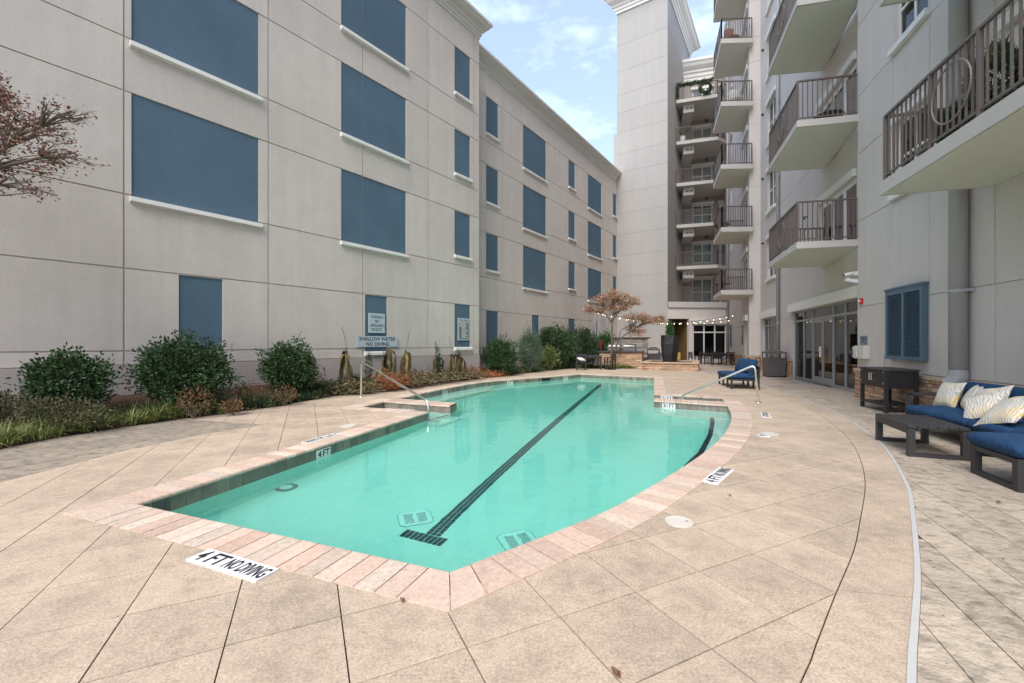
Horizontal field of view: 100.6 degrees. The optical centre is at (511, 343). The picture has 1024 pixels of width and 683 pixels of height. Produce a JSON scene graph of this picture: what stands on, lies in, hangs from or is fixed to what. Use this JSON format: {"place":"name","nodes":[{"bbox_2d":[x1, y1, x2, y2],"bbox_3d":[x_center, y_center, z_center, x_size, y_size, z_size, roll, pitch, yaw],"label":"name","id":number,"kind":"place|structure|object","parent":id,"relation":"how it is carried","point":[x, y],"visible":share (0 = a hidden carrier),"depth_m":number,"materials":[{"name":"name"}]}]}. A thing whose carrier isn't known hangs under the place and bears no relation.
{"place":"outdoors","nodes":[
{"label":"outdoors","id":0,"kind":"place"},
{"bbox_2d":[0,369,921,656],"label":"ground","id":1,"kind":"structure","parent":0,"point":[252,409],"depth_m":7.32,"materials":[{"name":"soil"}]},
{"bbox_2d":[0,419,263,482],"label":"stamped walkway","id":2,"kind":"structure","parent":1,"relation":"on","point":[19,461],"depth_m":5.91,"materials":[{"name":"concrete"}]},
{"bbox_2d":[0,0,621,400],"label":"stucco building","id":3,"kind":"structure","parent":1,"relation":"on","point":[426,174],"depth_m":11.51,"materials":[{"name":"paint"}]},
{"bbox_2d":[368,313,384,332],"bbox_3d":[-4.366,-0.665,13.720,0.024,0.630,0.620,0,0,37],"label":"sign","id":4,"kind":"object","parent":3,"relation":"attached to","point":[376,322],"visible":1,"depth_m":13.70,"materials":[{"name":"grey"}]},
{"bbox_2d":[356,336,397,346],"bbox_3d":[-4.330,-0.072,13.718,0.025,0.345,1.560,0,0,37],"label":"sign","id":5,"kind":"object","parent":3,"relation":"attached to","point":[374,341],"visible":0.94,"depth_m":13.66,"materials":[{"name":"grey"}]},
{"bbox_2d":[458,318,468,339],"bbox_3d":[-1.934,-0.580,16.995,0.026,0.880,0.660,0,0,37],"label":"sign","id":6,"kind":"object","parent":3,"relation":"attached to","point":[463,328],"visible":1,"depth_m":16.97,"materials":[{"name":"grey"}]},
{"bbox_2d":[0,368,634,447],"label":"planting bed","id":7,"kind":"object","parent":1,"relation":"on","point":[120,398],"visible":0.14,"depth_m":8.46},
{"bbox_2d":[0,386,49,420],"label":"yew shrub","id":8,"kind":"object","parent":7,"relation":"on","point":[4,400],"visible":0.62,"depth_m":6.57,"materials":[{"name":"green plant"}]},
{"bbox_2d":[0,71,110,202],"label":"red maple","id":9,"kind":"object","parent":7,"relation":"on","point":[42,153],"visible":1,"depth_m":5.93,"materials":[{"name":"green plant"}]},
{"bbox_2d":[3,341,127,418],"bbox_3d":[-7.542,0.636,7.271,1.673,1.367,1.311,0,0,0],"label":"camellia shrub","id":10,"kind":"object","parent":7,"relation":"on","point":[61,370],"visible":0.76,"depth_m":7.06,"materials":[{"name":"green plant"}]},
{"bbox_2d":[0,393,133,434],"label":"yew shrub","id":11,"kind":"object","parent":7,"relation":"on","point":[28,409],"visible":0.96,"depth_m":6.50,"materials":[{"name":"green plant"}]},
{"bbox_2d":[0,392,259,447],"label":"liriope","id":12,"kind":"object","parent":7,"relation":"on","point":[13,434],"visible":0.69,"depth_m":6.91,"materials":[{"name":"plant"}]},
{"bbox_2d":[117,328,244,408],"bbox_3d":[-6.537,0.522,8.590,2.019,1.666,1.698,0,0,18],"label":"camellia shrub","id":13,"kind":"object","parent":7,"relation":"on","point":[181,361],"visible":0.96,"depth_m":8.24,"materials":[{"name":"green plant"}]},
{"bbox_2d":[170,384,216,418],"bbox_3d":[-5.947,1.083,7.988,0.739,0.652,0.716,0,0,0],"label":"nandina","id":14,"kind":"object","parent":7,"relation":"on","point":[191,412],"visible":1,"depth_m":7.92,"materials":[{"name":"red plant"}]},
{"bbox_2d":[217,395,242,414],"bbox_3d":[-5.446,1.194,8.284,0.488,0.397,0.431,0,0,39],"label":"nandina","id":15,"kind":"object","parent":7,"relation":"in","point":[236,408],"visible":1,"depth_m":8.27,"materials":[{"name":"red plant"}]},
{"bbox_2d":[230,380,269,401],"bbox_3d":[-5.746,1.091,9.356,0.718,0.575,0.700,0,0,20],"label":"nandina","id":16,"kind":"object","parent":7,"relation":"on","point":[249,390],"visible":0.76,"depth_m":9.33,"materials":[{"name":"red plant"}]},
{"bbox_2d":[105,374,418,426],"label":"dry leaves","id":17,"kind":"object","parent":7,"relation":"on","point":[225,398],"visible":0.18,"depth_m":9.28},
{"bbox_2d":[267,382,299,405],"bbox_3d":[-5.137,1.135,9.619,0.661,0.545,0.667,0,0,0],"label":"nandina","id":18,"kind":"object","parent":7,"relation":"in","point":[284,402],"visible":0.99,"depth_m":9.59,"materials":[{"name":"red plant"}]},
{"bbox_2d":[254,331,325,393],"bbox_3d":[-5.555,0.496,10.665,1.652,1.657,1.428,0,0,0],"label":"camellia shrub","id":19,"kind":"object","parent":7,"relation":"on","point":[278,359],"visible":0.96,"depth_m":10.40,"materials":[{"name":"green plant"}]},
{"bbox_2d":[339,326,352,385],"bbox_3d":[-4.790,0.381,12.239,0.425,1.785,0.346,0,0,0],"label":"dead canna","id":20,"kind":"object","parent":7,"relation":"on","point":[348,368],"visible":0.9,"depth_m":12.21,"materials":[{"name":"brown plant"}]},
{"bbox_2d":[105,363,628,420],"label":"mondo grass","id":21,"kind":"structure","parent":7,"relation":"on","point":[316,385],"depth_m":10.21,"materials":[{"name":"plant"}]},
{"bbox_2d":[363,352,372,383],"bbox_3d":[-4.271,0.771,12.702,0.322,1.222,0.311,0,0,34],"label":"columnar evergreen","id":22,"kind":"object","parent":7,"relation":"on","point":[368,378],"visible":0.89,"depth_m":12.68,"materials":[{"name":"green plant"}]},
{"bbox_2d":[375,349,389,381],"bbox_3d":[-3.927,0.772,12.892,0.426,1.248,0.430,0,0,-34],"label":"dead canna","id":23,"kind":"object","parent":7,"relation":"in","point":[382,371],"visible":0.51,"depth_m":12.80,"materials":[{"name":"brown plant"}]},
{"bbox_2d":[382,326,396,377],"bbox_3d":[-3.927,0.353,13.460,0.484,1.940,0.372,0,0,15],"label":"dead canna","id":24,"kind":"object","parent":7,"relation":"on","point":[387,362],"visible":0.78,"depth_m":13.45,"materials":[{"name":"brown plant"}]},
{"bbox_2d":[370,366,419,391],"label":"orange foliage","id":25,"kind":"object","parent":7,"relation":"in","point":[390,384],"visible":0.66,"depth_m":12.43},
{"bbox_2d":[319,365,491,395],"bbox_3d":[-2.988,1.141,13.970,2.058,0.750,6.954,0,0,32],"label":"dead foliage","id":26,"kind":"object","parent":7,"relation":"on","point":[430,378],"visible":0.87,"depth_m":13.50,"materials":[{"name":"plant"}]},
{"bbox_2d":[400,332,410,376],"bbox_3d":[-3.520,0.448,14.170,0.352,1.785,0.430,0,0,0],"label":"dead canna","id":27,"kind":"object","parent":7,"relation":"on","point":[406,358],"visible":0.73,"depth_m":14.01,"materials":[{"name":"brown plant"}]},
{"bbox_2d":[434,338,441,375],"bbox_3d":[-2.664,0.565,15.197,0.352,1.517,0.349,0,0,0],"label":"columnar evergreen","id":28,"kind":"object","parent":7,"relation":"in","point":[438,356],"visible":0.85,"depth_m":15.16,"materials":[{"name":"green plant"}]},
{"bbox_2d":[433,341,443,374],"bbox_3d":[-2.626,0.610,15.292,0.386,1.400,0.520,0,0,0],"label":"dead canna","id":29,"kind":"object","parent":7,"relation":"on","point":[435,365],"visible":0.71,"depth_m":15.28,"materials":[{"name":"brown plant"}]},
{"bbox_2d":[243,364,634,407],"bbox_3d":[-0.682,1.234,17.628,4.050,0.312,20.479,0,0,40],"label":"liriope","id":30,"kind":"object","parent":7,"relation":"on","point":[579,366],"visible":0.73,"depth_m":20.61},
{"bbox_2d":[447,337,459,380],"bbox_3d":[-2.239,0.566,15.882,0.475,1.630,0.435,0,0,-36],"label":"dead canna","id":31,"kind":"object","parent":7,"relation":"on","point":[451,363],"visible":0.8,"depth_m":15.80,"materials":[{"name":"brown plant"}]},
{"bbox_2d":[454,334,465,379],"bbox_3d":[-2.042,0.507,16.166,0.387,1.785,0.492,0,0,39],"label":"dead canna","id":32,"kind":"object","parent":7,"relation":"in","point":[458,355],"visible":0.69,"depth_m":16.21,"materials":[{"name":"brown plant"}]},
{"bbox_2d":[463,365,509,378],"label":"orange foliage","id":33,"kind":"object","parent":7,"relation":"on","point":[493,374],"visible":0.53,"depth_m":17.53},
{"bbox_2d":[479,333,520,375],"bbox_3d":[-0.463,0.485,18.567,1.910,1.947,1.730,0,0,40],"label":"camellia shrub","id":34,"kind":"object","parent":7,"relation":"on","point":[499,351],"visible":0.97,"depth_m":18.31,"materials":[{"name":"green plant"}]},
{"bbox_2d":[514,321,545,372],"bbox_3d":[0.782,0.149,20.587,1.754,2.672,1.492,0,0,-37],"label":"conifer","id":35,"kind":"object","parent":7,"relation":"on","point":[527,359],"visible":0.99,"depth_m":20.43,"materials":[{"name":"green plant"}]},
{"bbox_2d":[538,343,560,369],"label":"variegated shrub","id":36,"kind":"object","parent":7,"relation":"on","point":[545,361],"visible":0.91,"depth_m":22.16,"materials":[{"name":"green plant"}]},
{"bbox_2d":[536,321,581,368],"bbox_3d":[2.388,0.095,23.624,2.848,2.701,2.226,0,0,-27],"label":"hedge shrub","id":37,"kind":"object","parent":7,"relation":"on","point":[562,341],"visible":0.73,"depth_m":23.23,"materials":[{"name":"green plant"}]},
{"bbox_2d":[580,288,667,366],"bbox_3d":[6.429,-0.863,24.063,5.085,4.542,1.790,0,0,0],"label":"japanese maple","id":38,"kind":"object","parent":7,"relation":"on","point":[624,304],"visible":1,"depth_m":23.99,"materials":[{"name":"brown plant"}]},
{"bbox_2d":[144,375,730,510],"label":"swimming pool","id":39,"kind":"structure","parent":1,"relation":"in","point":[185,498],"depth_m":6.63,"materials":[{"name":"paint"}]},
{"bbox_2d":[316,447,330,458],"bbox_3d":[-2.601,1.508,5.870,0.015,0.115,0.260,0,0,17],"label":"depth tile","id":40,"kind":"object","parent":39,"relation":"attached to","point":[324,452],"visible":1,"depth_m":5.86,"materials":[{"name":"white tile"}]},
{"bbox_2d":[359,362,429,416],"bbox_3d":[-2.856,1.149,10.112,3.099,1.349,0.124,0,0,43],"label":"handrail","id":41,"kind":"object","parent":39,"relation":"on","point":[403,386],"visible":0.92,"depth_m":10.17,"materials":[{"name":"silver metal"}]},
{"bbox_2d":[170,378,730,574],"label":"pool water","id":42,"kind":"structure","parent":39,"relation":"in","point":[481,473],"depth_m":5.05,"materials":[{"name":"liquid"}]},
{"bbox_2d":[679,366,760,402],"bbox_3d":[5.082,1.175,10.661,2.037,1.308,0.123,0,0,37],"label":"handrail","id":43,"kind":"object","parent":39,"relation":"on","point":[734,373],"visible":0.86,"depth_m":10.35,"materials":[{"name":"silver metal"}]},
{"bbox_2d":[0,368,913,682],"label":"pool deck","id":44,"kind":"structure","parent":1,"relation":"on","point":[790,560],"depth_m":2.37,"materials":[{"name":"brown"}]},
{"bbox_2d":[186,549,278,582],"bbox_3d":[-1.773,1.396,2.686,0.655,0.016,0.155,0,0,23],"label":"depth marker","id":45,"kind":"object","parent":44,"relation":"on","point":[240,567],"visible":1,"depth_m":2.66,"materials":[{"name":"white"}]},
{"bbox_2d":[301,433,339,442],"bbox_3d":[-2.817,1.396,6.286,0.130,0.016,0.660,0,0,17],"label":"depth marker","id":46,"kind":"object","parent":44,"relation":"on","point":[320,438],"visible":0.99,"depth_m":6.24,"materials":[{"name":"white"}]},
{"bbox_2d":[63,373,751,616],"bbox_3d":[1.294,1.414,11.201,8.530,0.043,17.940,0,0,21],"label":"pool coping","id":47,"kind":"object","parent":44,"relation":"on","point":[435,588],"visible":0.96,"depth_m":3.15,"materials":[{"name":"tile"}]},
{"bbox_2d":[584,355,601,369],"bbox_3d":[4.500,1.025,23.585,0.950,0.750,0.950,0,0,10],"label":"dining table","id":48,"kind":"object","parent":44,"relation":"on","point":[594,356],"visible":0.79,"depth_m":23.14,"materials":[{"name":"metal"}]},
{"bbox_2d":[604,354,615,369],"bbox_3d":[5.323,0.980,23.098,0.500,0.840,0.560,0,0,-5],"label":"dining chair","id":49,"kind":"object","parent":44,"relation":"on","point":[612,361],"visible":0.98,"depth_m":22.99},
{"bbox_2d":[665,516,693,527],"bbox_3d":[1.310,1.397,3.333,0.210,0.015,0.210,0,0,0],"label":"skimmer lid","id":50,"kind":"object","parent":44,"relation":"on","point":[678,521],"visible":1,"depth_m":3.32,"materials":[{"name":"beige"}]},
{"bbox_2d":[702,467,733,484],"bbox_3d":[2.190,1.396,4.503,0.155,0.016,0.640,0,0,41],"label":"depth marker","id":51,"kind":"object","parent":44,"relation":"on","point":[718,476],"visible":0.99,"depth_m":4.48,"materials":[{"name":"white"}]},
{"bbox_2d":[717,358,759,389],"bbox_3d":[7.346,0.940,13.861,0.830,0.919,1.760,0,0,14],"label":"lounge chair","id":52,"kind":"object","parent":44,"relation":"on","point":[747,375],"visible":0.88,"depth_m":13.16,"materials":[{"name":"blue fabric"}]},
{"bbox_2d":[707,373,920,682],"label":"drain strip","id":53,"kind":"object","parent":44,"relation":"on","point":[913,649],"visible":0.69,"depth_m":2.41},
{"bbox_2d":[603,0,700,358],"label":"stair tower","id":54,"kind":"structure","parent":1,"relation":"on","point":[658,42],"depth_m":32.51,"materials":[{"name":"paint"}]},
{"bbox_2d":[668,0,1023,408],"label":"apartment wing","id":55,"kind":"structure","parent":1,"relation":"on","point":[877,188],"depth_m":11.38,"materials":[{"name":"paint"}]},
{"bbox_2d":[676,76,713,98],"bbox_3d":[14.193,-19.862,33.073,2.851,1.479,0.577,0,0,17],"label":"garland","id":56,"kind":"object","parent":55,"relation":"attached to","point":[678,84],"visible":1,"depth_m":33.11,"materials":[{"name":"green plant"}]},
{"bbox_2d":[692,278,712,301],"bbox_3d":[16.133,-4.375,36.063,1.600,2.250,0.115,0,0,16],"label":"window","id":57,"kind":"structure","parent":55,"relation":"in","point":[695,282],"depth_m":36.05,"materials":[{"name":"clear glass"}]},
{"bbox_2d":[692,243,712,263],"bbox_3d":[16.133,-7.645,36.063,1.600,1.650,0.115,0,0,16],"label":"window","id":58,"kind":"structure","parent":55,"relation":"in","point":[707,247],"depth_m":36.05,"materials":[{"name":"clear glass"}]},
{"bbox_2d":[692,204,712,223],"bbox_3d":[16.133,-10.915,36.063,1.600,1.650,0.115,0,0,16],"label":"window","id":59,"kind":"structure","parent":55,"relation":"in","point":[703,207],"depth_m":36.05,"materials":[{"name":"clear glass"}]},
{"bbox_2d":[692,166,712,181],"bbox_3d":[16.133,-14.185,36.063,1.600,1.650,0.115,0,0,16],"label":"window","id":60,"kind":"structure","parent":55,"relation":"in","point":[702,168],"depth_m":36.05,"materials":[{"name":"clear glass"}]},
{"bbox_2d":[692,127,712,139],"bbox_3d":[16.133,-17.455,36.063,1.600,1.650,0.115,0,0,16],"label":"window","id":61,"kind":"structure","parent":55,"relation":"in","point":[707,128],"depth_m":36.05,"materials":[{"name":"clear glass"}]},
{"bbox_2d":[698,80,714,94],"bbox_3d":[14.926,-19.709,32.690,1.226,1.093,0.428,0,0,17],"label":"wreath","id":62,"kind":"object","parent":55,"relation":"attached to","point":[709,83],"visible":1,"depth_m":32.66,"materials":[{"name":"green plant"}]},
{"bbox_2d":[693,324,725,357],"bbox_3d":[14.738,-0.205,31.764,2.610,2.510,0.060,0,0,-5],"label":"window","id":63,"kind":"structure","parent":55,"relation":"in","point":[708,338],"depth_m":31.75,"materials":[{"name":"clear glass"}]},
{"bbox_2d":[719,244,723,264],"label":"door","id":64,"kind":"structure","parent":55,"relation":"in","point":[721,247],"depth_m":35.63,"materials":[{"name":"grey glass"}]},
{"bbox_2d":[729,89,743,99],"bbox_3d":[12.050,-13.113,22.891,0.743,1.011,0.744,0,0,34],"label":"patio chair","id":65,"kind":"object","parent":55,"relation":"on","point":[738,97],"visible":0.41,"depth_m":22.64,"materials":[{"name":"beige"}]},
{"bbox_2d":[743,254,747,289],"bbox_3d":[13.231,-3.875,23.947,0.060,2.150,2.400,0,0,22],"label":"balcony door","id":66,"kind":"structure","parent":55,"relation":"in","point":[745,262],"depth_m":24.26,"materials":[{"name":"white glass"}]},
{"bbox_2d":[743,195,747,226],"bbox_3d":[13.231,-7.145,23.947,0.060,2.150,2.400,0,0,22],"label":"balcony door","id":67,"kind":"structure","parent":55,"relation":"in","point":[745,209],"depth_m":24.26,"materials":[{"name":"white glass"}]},
{"bbox_2d":[743,136,747,163],"bbox_3d":[13.231,-10.415,23.947,0.060,2.150,2.400,0,0,22],"label":"balcony door","id":68,"kind":"structure","parent":55,"relation":"in","point":[745,150],"depth_m":24.25,"materials":[{"name":"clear glass"}]},
{"bbox_2d":[743,77,747,100],"bbox_3d":[13.231,-13.685,23.947,0.060,2.150,2.400,0,0,22],"label":"balcony door","id":69,"kind":"structure","parent":55,"relation":"in","point":[745,95],"depth_m":24.03,"materials":[{"name":"clear glass"}]},
{"bbox_2d":[769,172,775,207],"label":"window","id":70,"kind":"structure","parent":55,"relation":"in","point":[772,175],"depth_m":20.42,"materials":[{"name":"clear glass"}]},
{"bbox_2d":[769,94,775,131],"bbox_3d":[12.438,-10.675,20.182,0.060,1.930,1.450,0,0,18],"label":"window","id":71,"kind":"structure","parent":55,"relation":"in","point":[772,108],"depth_m":20.42,"materials":[{"name":"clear glass"}]},
{"bbox_2d":[813,319,822,384],"bbox_3d":[10.669,0.268,14.858,0.132,2.239,0.883,0,0,18],"label":"door","id":72,"kind":"structure","parent":55,"relation":"in","point":[817,324],"depth_m":14.85,"materials":[{"name":"glass"}]},
{"bbox_2d":[820,317,832,386],"bbox_3d":[10.390,0.268,14.013,0.132,2.239,0.883,0,0,18],"label":"door","id":73,"kind":"structure","parent":55,"relation":"in","point":[827,346],"depth_m":14.03,"materials":[{"name":"glass"}]},
{"bbox_2d":[821,177,856,240],"bbox_3d":[10.126,-3.730,13.142,0.060,1.940,2.770,0,0,18],"label":"balcony door","id":74,"kind":"structure","parent":55,"relation":"in","point":[850,190],"depth_m":13.00,"materials":[{"name":"white glass"}]},
{"bbox_2d":[821,61,856,127],"bbox_3d":[10.126,-7.000,13.142,0.060,1.940,2.770,0,0,18],"label":"balcony door","id":75,"kind":"structure","parent":55,"relation":"in","point":[853,70],"depth_m":12.65,"materials":[{"name":"clear glass"}]},
{"bbox_2d":[850,346,869,358],"bbox_3d":[8.884,0.215,10.855,0.200,0.330,0.550,0,0,17],"label":"call box","id":76,"kind":"object","parent":55,"relation":"attached to","point":[860,352],"visible":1,"depth_m":10.74,"materials":[{"name":"beige"}]},
{"bbox_2d":[860,336,867,344],"bbox_3d":[8.981,-0.090,10.852,0.014,0.220,0.360,0,0,17],"label":"sign","id":77,"kind":"object","parent":55,"relation":"attached to","point":[863,340],"visible":1,"depth_m":10.83,"materials":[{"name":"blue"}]},
{"bbox_2d":[884,281,928,360],"bbox_3d":[8.369,-0.445,9.057,0.130,1.570,1.370,0,0,17],"label":"louvred shutter","id":78,"kind":"object","parent":55,"relation":"attached to","point":[906,322],"visible":1,"depth_m":8.94,"materials":[{"name":"wood"}]},
{"bbox_2d":[899,104,926,168],"bbox_3d":[8.519,-4.125,8.943,0.060,1.550,1.160,0,0,17],"label":"window","id":79,"kind":"structure","parent":55,"relation":"in","point":[922,107],"depth_m":9.06,"materials":[{"name":"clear glass"}]},
{"bbox_2d":[899,0,927,36],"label":"window","id":80,"kind":"structure","parent":55,"relation":"in","point":[908,11],"depth_m":9.22,"materials":[{"name":"clear glass"}]},
{"bbox_2d":[961,34,1023,119],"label":"balcony plant","id":81,"kind":"object","parent":55,"relation":"on","point":[1007,63],"visible":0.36,"depth_m":5.58,"materials":[{"name":"green plant"}]},
{"bbox_2d":[1014,19,1023,89],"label":"balcony door","id":82,"kind":"structure","parent":55,"relation":"in","point":[1016,28],"depth_m":6.51,"materials":[{"name":"clear glass"}]},
{"bbox_2d":[468,0,724,164],"label":"sky","id":83,"kind":"structure","parent":0,"point":[565,51],"materials":[{"name":"blue"}]},
{"bbox_2d":[598,362,1023,682],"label":"stamped paving","id":84,"kind":"structure","parent":0,"point":[970,528],"depth_m":2.87,"materials":[{"name":"concrete"}]},
{"bbox_2d":[597,351,644,367],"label":"grill island","id":85,"kind":"structure","parent":84,"relation":"on","point":[634,358],"depth_m":24.49,"materials":[{"name":"brown stone"}]},
{"bbox_2d":[622,344,636,350],"bbox_3d":[6.903,0.216,24.980,0.760,0.419,0.565,0,0,21],"label":"gas grill","id":86,"kind":"object","parent":85,"relation":"on","point":[629,347],"visible":0.99,"depth_m":24.80,"materials":[{"name":"grey metal"}]},
{"bbox_2d":[613,337,650,360],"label":"stone screen wall","id":87,"kind":"structure","parent":84,"relation":"on","point":[641,343],"depth_m":28.18,"materials":[{"name":"grey"}]},
{"bbox_2d":[647,347,659,359],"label":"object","id":88,"kind":"object","parent":84,"relation":"on","point":[653,356],"visible":0.53,"depth_m":25.98,"materials":[{"name":"metal"}]},
{"bbox_2d":[641,360,699,370],"bbox_3d":[8.906,1.185,23.726,2.850,0.431,3.520,0,0,25],"label":"stone planter bed","id":89,"kind":"object","parent":84,"relation":"on","point":[686,365],"visible":0.92,"depth_m":22.20,"materials":[{"name":"stone"}]},
{"bbox_2d":[661,335,678,361],"bbox_3d":[9.000,0.270,24.250,0.977,1.520,0.858,0,0,28],"label":"tall planter","id":90,"kind":"object","parent":89,"relation":"on","point":[669,346],"visible":0.98,"depth_m":23.94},
{"bbox_2d":[664,320,673,334],"bbox_3d":[8.985,-0.868,24.239,0.594,0.996,0.602,0,0,0],"label":"potted cedar","id":91,"kind":"object","parent":90,"relation":"in","point":[670,328],"visible":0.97,"depth_m":24.16,"materials":[{"name":"green plant"}]},
{"bbox_2d":[700,353,725,363],"bbox_3d":[13.909,1.025,29.366,1.500,0.750,0.950,0,0,8],"label":"dining table","id":92,"kind":"object","parent":84,"relation":"on","point":[701,354],"visible":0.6,"depth_m":29.01,"materials":[{"name":"metal"}]},
{"bbox_2d":[710,352,721,364],"bbox_3d":[13.593,0.980,28.341,0.560,0.840,0.500,0,0,8],"label":"dining chair","id":93,"kind":"object","parent":84,"relation":"on","point":[716,355],"visible":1,"depth_m":28.12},
{"bbox_2d":[723,352,734,364],"bbox_3d":[14.393,0.980,28.191,0.560,0.840,0.500,0,0,8],"label":"dining chair","id":94,"kind":"object","parent":84,"relation":"on","point":[729,355],"visible":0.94,"depth_m":27.98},
{"bbox_2d":[762,350,786,376],"bbox_3d":[11.120,0.840,18.050,0.740,1.120,0.740,0,0,16],"label":"litter bin","id":95,"kind":"object","parent":84,"relation":"on","point":[773,366],"visible":0.95,"depth_m":17.75,"materials":[{"name":"grey metal"}]},
{"bbox_2d":[859,366,920,412],"bbox_3d":[7.904,0.955,8.955,0.612,0.890,1.060,0,0,17],"label":"bar cabinet","id":96,"kind":"object","parent":84,"relation":"on","point":[888,379],"visible":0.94,"depth_m":8.54,"materials":[{"name":"wood"}]},
{"bbox_2d":[875,413,970,460],"bbox_3d":[5.378,1.205,5.627,0.580,0.390,1.000,0,0,22],"label":"coffee table","id":97,"kind":"object","parent":84,"relation":"on","point":[909,424],"visible":1,"depth_m":5.32,"materials":[{"name":"wood"}]},
{"bbox_2d":[905,381,1023,432],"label":"outdoor sofa","id":98,"kind":"object","parent":84,"relation":"on","point":[953,415],"visible":0.43,"depth_m":6.07,"materials":[{"name":"blue fabric"}]},
{"bbox_2d":[933,382,966,406],"bbox_3d":[6.861,0.800,6.675,0.165,0.440,0.440,24,1,11],"label":"pillow","id":99,"kind":"object","parent":98,"relation":"on","point":[949,394],"visible":0.97,"depth_m":6.59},
{"bbox_2d":[960,384,983,408],"bbox_3d":[6.768,0.800,6.254,0.165,0.420,0.420,30,19,36],"label":"pillow","id":100,"kind":"object","parent":98,"relation":"on","point":[971,392],"visible":0.48,"depth_m":6.21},
{"bbox_2d":[963,391,1004,418],"bbox_3d":[6.260,0.835,5.650,0.440,0.165,0.440,-47,-1,-29],"label":"pillow","id":101,"kind":"object","parent":98,"relation":"on","point":[978,407],"visible":0.7,"depth_m":5.61,"materials":[{"name":"fabric"}]},
{"bbox_2d":[974,385,1013,398],"bbox_3d":[6.574,0.790,5.843,0.165,0.460,0.460,30,-10,7],"label":"pillow","id":102,"kind":"object","parent":98,"relation":"on","point":[1007,390],"visible":0.26,"depth_m":5.77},
{"bbox_2d":[973,396,1023,425],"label":"pillow","id":103,"kind":"object","parent":98,"relation":"on","point":[1007,411],"visible":0.97,"depth_m":5.17,"materials":[{"name":"fabric"}]},
{"bbox_2d":[967,432,1023,492],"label":"ottoman","id":104,"kind":"object","parent":84,"relation":"on","point":[1008,447],"visible":1,"depth_m":4.24,"materials":[{"name":"blue fabric"}]},
{"bbox_2d":[813,109,844,118],"bbox_3d":[9.000,-6.245,12.100,0.750,0.480,0.750,0,0,0],"label":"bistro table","id":105,"kind":"object","parent":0,"point":[830,111],"visible":0.33,"depth_m":11.92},
{"bbox_2d":[935,97,992,143],"bbox_3d":[6.649,-3.231,6.298,0.784,0.910,0.830,0,0,-38],"label":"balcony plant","id":106,"kind":"object","parent":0,"point":[950,118],"visible":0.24,"depth_m":6.25,"materials":[{"name":"green plant"}]},
{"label":"far bed","id":107,"kind":"structure","parent":0,"visible":0},
{"bbox_2d":[560,325,603,364],"bbox_3d":[3.950,0.117,25.604,3.297,2.607,2.223,0,0,0],"label":"hedge shrub","id":108,"kind":"object","parent":107,"relation":"on","point":[585,337],"visible":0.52,"depth_m":25.27,"materials":[{"name":"green plant"}]},
{"bbox_2d":[593,312,595,364],"bbox_3d":[5.000,-0.310,25.750,0.220,3.420,0.220,0,0,-20],"label":"white post","id":109,"kind":"object","parent":107,"relation":"on","point":[594,324],"visible":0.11,"depth_m":25.69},
{"bbox_2d":[597,313,599,364],"bbox_3d":[5.750,-0.360,28.200,0.220,3.520,0.220,0,0,-20],"label":"white post","id":110,"kind":"object","parent":107,"relation":"on","point":[598,323],"visible":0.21,"depth_m":28.14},
{"bbox_2d":[596,328,614,362],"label":"flowering shrub","id":111,"kind":"object","parent":107,"relation":"on","point":[605,339],"visible":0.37,"depth_m":27.17,"materials":[{"name":"green plant"}]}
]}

